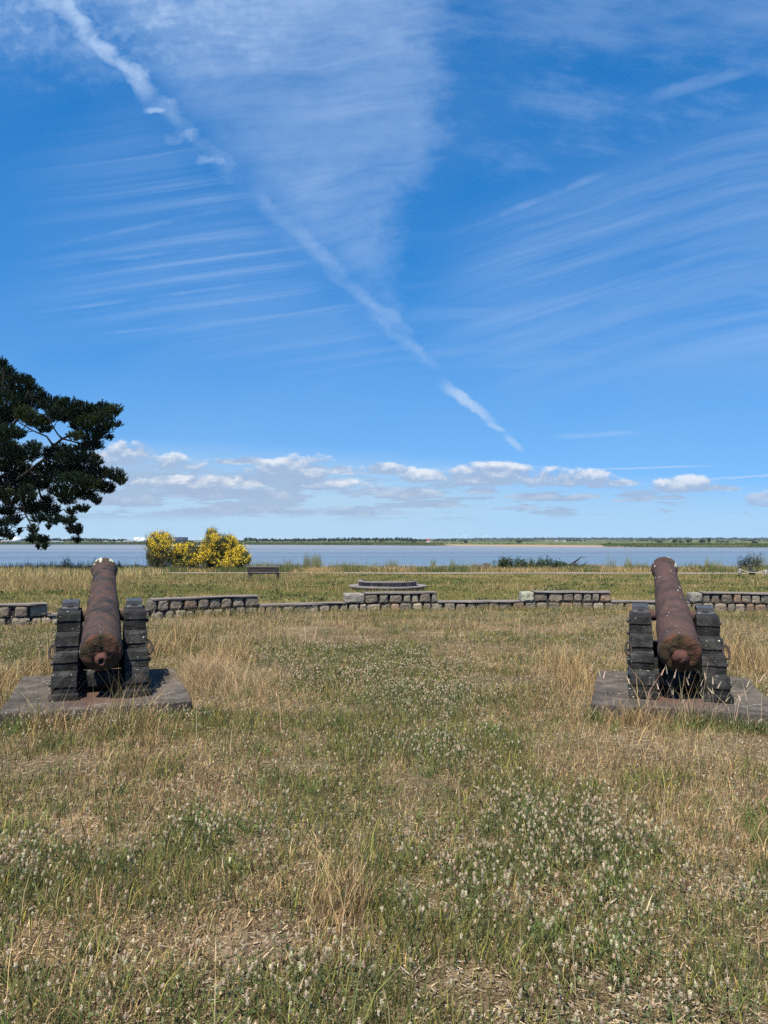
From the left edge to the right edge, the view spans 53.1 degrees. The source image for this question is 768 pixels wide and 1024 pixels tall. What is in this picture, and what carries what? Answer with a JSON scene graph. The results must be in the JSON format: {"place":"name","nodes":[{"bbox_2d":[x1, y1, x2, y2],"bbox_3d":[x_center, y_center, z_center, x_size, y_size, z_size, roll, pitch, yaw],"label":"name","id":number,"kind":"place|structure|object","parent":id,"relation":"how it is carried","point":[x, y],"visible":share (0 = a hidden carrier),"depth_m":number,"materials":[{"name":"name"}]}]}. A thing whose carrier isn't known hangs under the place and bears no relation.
{"place":"outdoors","nodes":[
{"label":"outdoors","id":0,"kind":"place"},
{"bbox_2d":[0,571,767,1023],"bbox_3d":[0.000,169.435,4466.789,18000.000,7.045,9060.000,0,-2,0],"label":"ground","id":1,"kind":"structure","parent":0,"point":[438,779],"depth_m":4.17,"materials":[{"name":"plant"}]},
{"bbox_2d":[0,355,128,549],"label":"pine tree","id":2,"kind":"object","parent":1,"relation":"on","point":[63,459],"visible":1,"depth_m":53.10,"materials":[{"name":"green plant"}]},
{"bbox_2d":[62,556,74,566],"bbox_3d":[-23.881,3.840,57.898,1.058,1.154,0.814,1,-2,-25],"label":"shrub","id":3,"kind":"object","parent":1,"relation":"on","point":[65,563],"visible":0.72,"depth_m":57.83,"materials":[{"name":"green plant"}]},
{"bbox_2d":[0,668,191,727],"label":"concrete plinth","id":4,"kind":"structure","parent":1,"relation":"on","point":[176,689],"depth_m":6.90,"materials":[{"name":"grey concrete"}]},
{"bbox_2d":[48,558,152,701],"bbox_3d":[-2.939,1.111,8.029,0.933,1.217,2.681,1,-2,-20],"label":"cannon","id":5,"kind":"object","parent":4,"relation":"on","point":[92,643],"visible":0.98,"depth_m":7.23,"materials":[{"name":"metal"}]},
{"bbox_2d":[144,529,175,568],"bbox_3d":[-16.210,2.747,55.645,2.642,3.328,2.589,0,-2,0],"label":"broom bush","id":6,"kind":"object","parent":1,"relation":"on","point":[158,548],"visible":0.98,"depth_m":55.11,"materials":[{"name":"yellow plant"}]},
{"bbox_2d":[168,540,201,568],"bbox_3d":[-14.276,3.183,55.861,3.278,2.472,2.807,0,-2,0],"label":"broom bush","id":7,"kind":"object","parent":1,"relation":"on","point":[185,555],"visible":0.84,"depth_m":55.41,"materials":[{"name":"yellow plant"}]},
{"bbox_2d":[195,527,251,570],"bbox_3d":[-11.443,2.650,55.348,4.140,3.460,3.083,0,-2,0],"label":"broom bush","id":8,"kind":"object","parent":1,"relation":"on","point":[227,550],"visible":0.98,"depth_m":54.80,"materials":[{"name":"yellow plant"}]},
{"bbox_2d":[247,567,280,580],"bbox_3d":[-5.926,3.102,37.857,1.600,0.835,0.590,0,-2,3],"label":"park bench","id":9,"kind":"object","parent":1,"relation":"on","point":[262,570],"visible":0.68,"depth_m":37.63,"materials":[{"name":"grey wood"}]},
{"bbox_2d":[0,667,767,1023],"bbox_3d":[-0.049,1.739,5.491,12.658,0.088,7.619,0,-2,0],"label":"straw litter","id":10,"kind":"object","parent":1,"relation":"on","point":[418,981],"visible":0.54,"depth_m":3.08,"materials":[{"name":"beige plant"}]},
{"bbox_2d":[0,604,767,1023],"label":"clover heads","id":11,"kind":"object","parent":1,"relation":"on","point":[486,844],"visible":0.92,"depth_m":3.78,"materials":[{"name":"white plant"}]},
{"bbox_2d":[0,601,767,1023],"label":"tall grass","id":12,"kind":"structure","parent":1,"relation":"on","point":[234,679],"depth_m":4.42,"materials":[{"name":"beige plant"}]},
{"bbox_2d":[0,590,767,625],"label":"stone wall","id":13,"kind":"structure","parent":1,"relation":"on","point":[28,613],"depth_m":16.83,"materials":[{"name":"grey stone"}]},
{"bbox_2d":[0,606,767,1023],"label":"clover stems","id":14,"kind":"object","parent":1,"relation":"on","point":[474,896],"visible":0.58,"depth_m":3.78,"materials":[{"name":"green plant"}]},
{"bbox_2d":[349,580,426,591],"bbox_3d":[0.126,2.521,25.925,2.640,0.415,2.640,0,-2,0],"label":"round stepped stone platform","id":15,"kind":"object","parent":1,"relation":"on","point":[394,585],"visible":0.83,"depth_m":25.05,"materials":[{"name":"grey stone"}]},
{"bbox_2d":[492,553,510,568],"bbox_3d":[8.807,3.733,57.603,1.376,1.335,1.178,-1,-3,35],"label":"bramble mound","id":16,"kind":"object","parent":1,"relation":"on","point":[503,563],"visible":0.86,"depth_m":57.37,"materials":[{"name":"green plant"}]},
{"bbox_2d":[521,557,539,567],"bbox_3d":[10.949,3.886,57.694,1.562,1.036,1.253,0,-2,0],"label":"bramble mound","id":17,"kind":"object","parent":1,"relation":"on","point":[531,562],"visible":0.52,"depth_m":57.53,"materials":[{"name":"green plant"}]},
{"bbox_2d":[534,555,556,567],"bbox_3d":[12.030,3.762,57.628,1.900,1.244,1.066,0,-2,0],"label":"bramble mound","id":18,"kind":"object","parent":1,"relation":"on","point":[547,563],"visible":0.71,"depth_m":57.53,"materials":[{"name":"green plant"}]},
{"bbox_2d":[551,558,568,568],"bbox_3d":[13.151,3.906,57.487,1.495,0.948,0.949,0,-2,0],"label":"bramble mound","id":19,"kind":"object","parent":1,"relation":"on","point":[560,563],"visible":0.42,"depth_m":57.36,"materials":[{"name":"green plant"}]},
{"bbox_2d":[568,557,585,565],"bbox_3d":[14.464,3.853,58.282,1.937,0.925,0.473,0,-2,0],"label":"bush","id":20,"kind":"object","parent":1,"relation":"on","point":[572,563],"visible":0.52,"depth_m":58.27,"materials":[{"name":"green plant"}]},
{"bbox_2d":[590,564,604,568],"bbox_3d":[16.211,4.226,58.684,1.208,0.509,0.862,0,-2,0],"label":"shore rock","id":21,"kind":"object","parent":1,"relation":"on","point":[598,565],"visible":0.36,"depth_m":58.33,"materials":[{"name":"grey stone"}]},
{"bbox_2d":[591,671,767,730],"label":"concrete plinth","id":22,"kind":"structure","parent":1,"relation":"on","point":[754,694],"depth_m":6.80,"materials":[{"name":"grey concrete"}]},
{"bbox_2d":[625,557,733,703],"bbox_3d":[2.979,1.100,7.971,0.933,1.226,2.668,-1,-2,17],"label":"cannon","id":23,"kind":"object","parent":22,"relation":"on","point":[687,637],"visible":0.99,"depth_m":7.16,"materials":[{"name":"metal"}]},
{"bbox_2d":[735,552,763,569],"bbox_3d":[26.841,3.503,56.464,2.251,1.729,1.410,0,-2,0],"label":"shrub","id":24,"kind":"object","parent":1,"relation":"on","point":[750,561],"visible":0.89,"depth_m":56.48,"materials":[{"name":"green plant"}]},
{"bbox_2d":[0,566,767,607],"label":"meadow grass","id":25,"kind":"structure","parent":0,"point":[38,583],"depth_m":28.75,"materials":[{"name":"green plant"}]},
{"bbox_2d":[0,545,767,568],"bbox_3d":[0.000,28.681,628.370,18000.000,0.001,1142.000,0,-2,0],"label":"water","id":26,"kind":"structure","parent":0,"point":[267,554],"depth_m":299.68,"materials":[{"name":"blue liquid"}]},
{"bbox_2d":[0,552,767,581],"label":"verge grass","id":27,"kind":"structure","parent":0,"point":[142,570],"depth_m":53.64,"materials":[{"name":"green plant"}]},
{"bbox_2d":[506,555,521,568],"bbox_3d":[9.634,3.805,57.730,1.711,1.226,1.244,0,-2,0],"label":"bramble mound","id":28,"kind":"object","parent":27,"relation":"on","point":[511,564],"visible":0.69,"depth_m":57.52,"materials":[{"name":"green plant"}]},
{"bbox_2d":[0,540,767,547],"bbox_3d":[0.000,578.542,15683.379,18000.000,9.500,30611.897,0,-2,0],"label":"shore","id":29,"kind":"structure","parent":0,"point":[562,543],"depth_m":963.47,"materials":[{"name":"green plant"}]},
{"bbox_2d":[8,537,21,541],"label":"storage tank","id":30,"kind":"object","parent":29,"relation":"on","point":[17,539],"visible":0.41,"depth_m":1072.76,"materials":[{"name":"white metal"}]},
{"bbox_2d":[134,537,147,541],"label":"storage tank","id":31,"kind":"object","parent":29,"relation":"on","point":[138,539],"visible":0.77,"depth_m":1070.13,"materials":[{"name":"white metal"}]},
{"bbox_2d":[173,537,187,542],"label":"storage tank","id":32,"kind":"object","parent":29,"relation":"on","point":[180,539],"visible":0.79,"depth_m":1070.50,"materials":[{"name":"grey metal"}]},
{"bbox_2d":[0,537,767,541],"bbox_3d":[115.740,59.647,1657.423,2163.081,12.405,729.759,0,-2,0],"label":"distant wood","id":33,"kind":"object","parent":29,"relation":"on","point":[246,539],"visible":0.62,"depth_m":1473.57,"materials":[{"name":"green plant"}]},
{"bbox_2d":[0,541,767,546],"bbox_3d":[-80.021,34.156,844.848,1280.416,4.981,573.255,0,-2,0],"label":"reed belt","id":34,"kind":"object","parent":29,"relation":"on","point":[670,544],"visible":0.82,"depth_m":832.18,"materials":[{"name":"green plant"}]},
{"bbox_2d":[417,537,767,539],"bbox_3d":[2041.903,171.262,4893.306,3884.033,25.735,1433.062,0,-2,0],"label":"wooded hills","id":35,"kind":"structure","parent":29,"relation":"on","point":[630,538],"depth_m":4368.94,"materials":[{"name":"green plant"}]},
{"bbox_2d":[0,0,767,539],"label":"sky","id":36,"kind":"structure","parent":0,"point":[415,269],"materials":[{"name":"blue"}]},
{"bbox_2d":[132,572,767,573],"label":"path","id":37,"kind":"structure","parent":0,"point":[477,572],"depth_m":50.62,"materials":[{"name":"grey gravel"}]}
]}

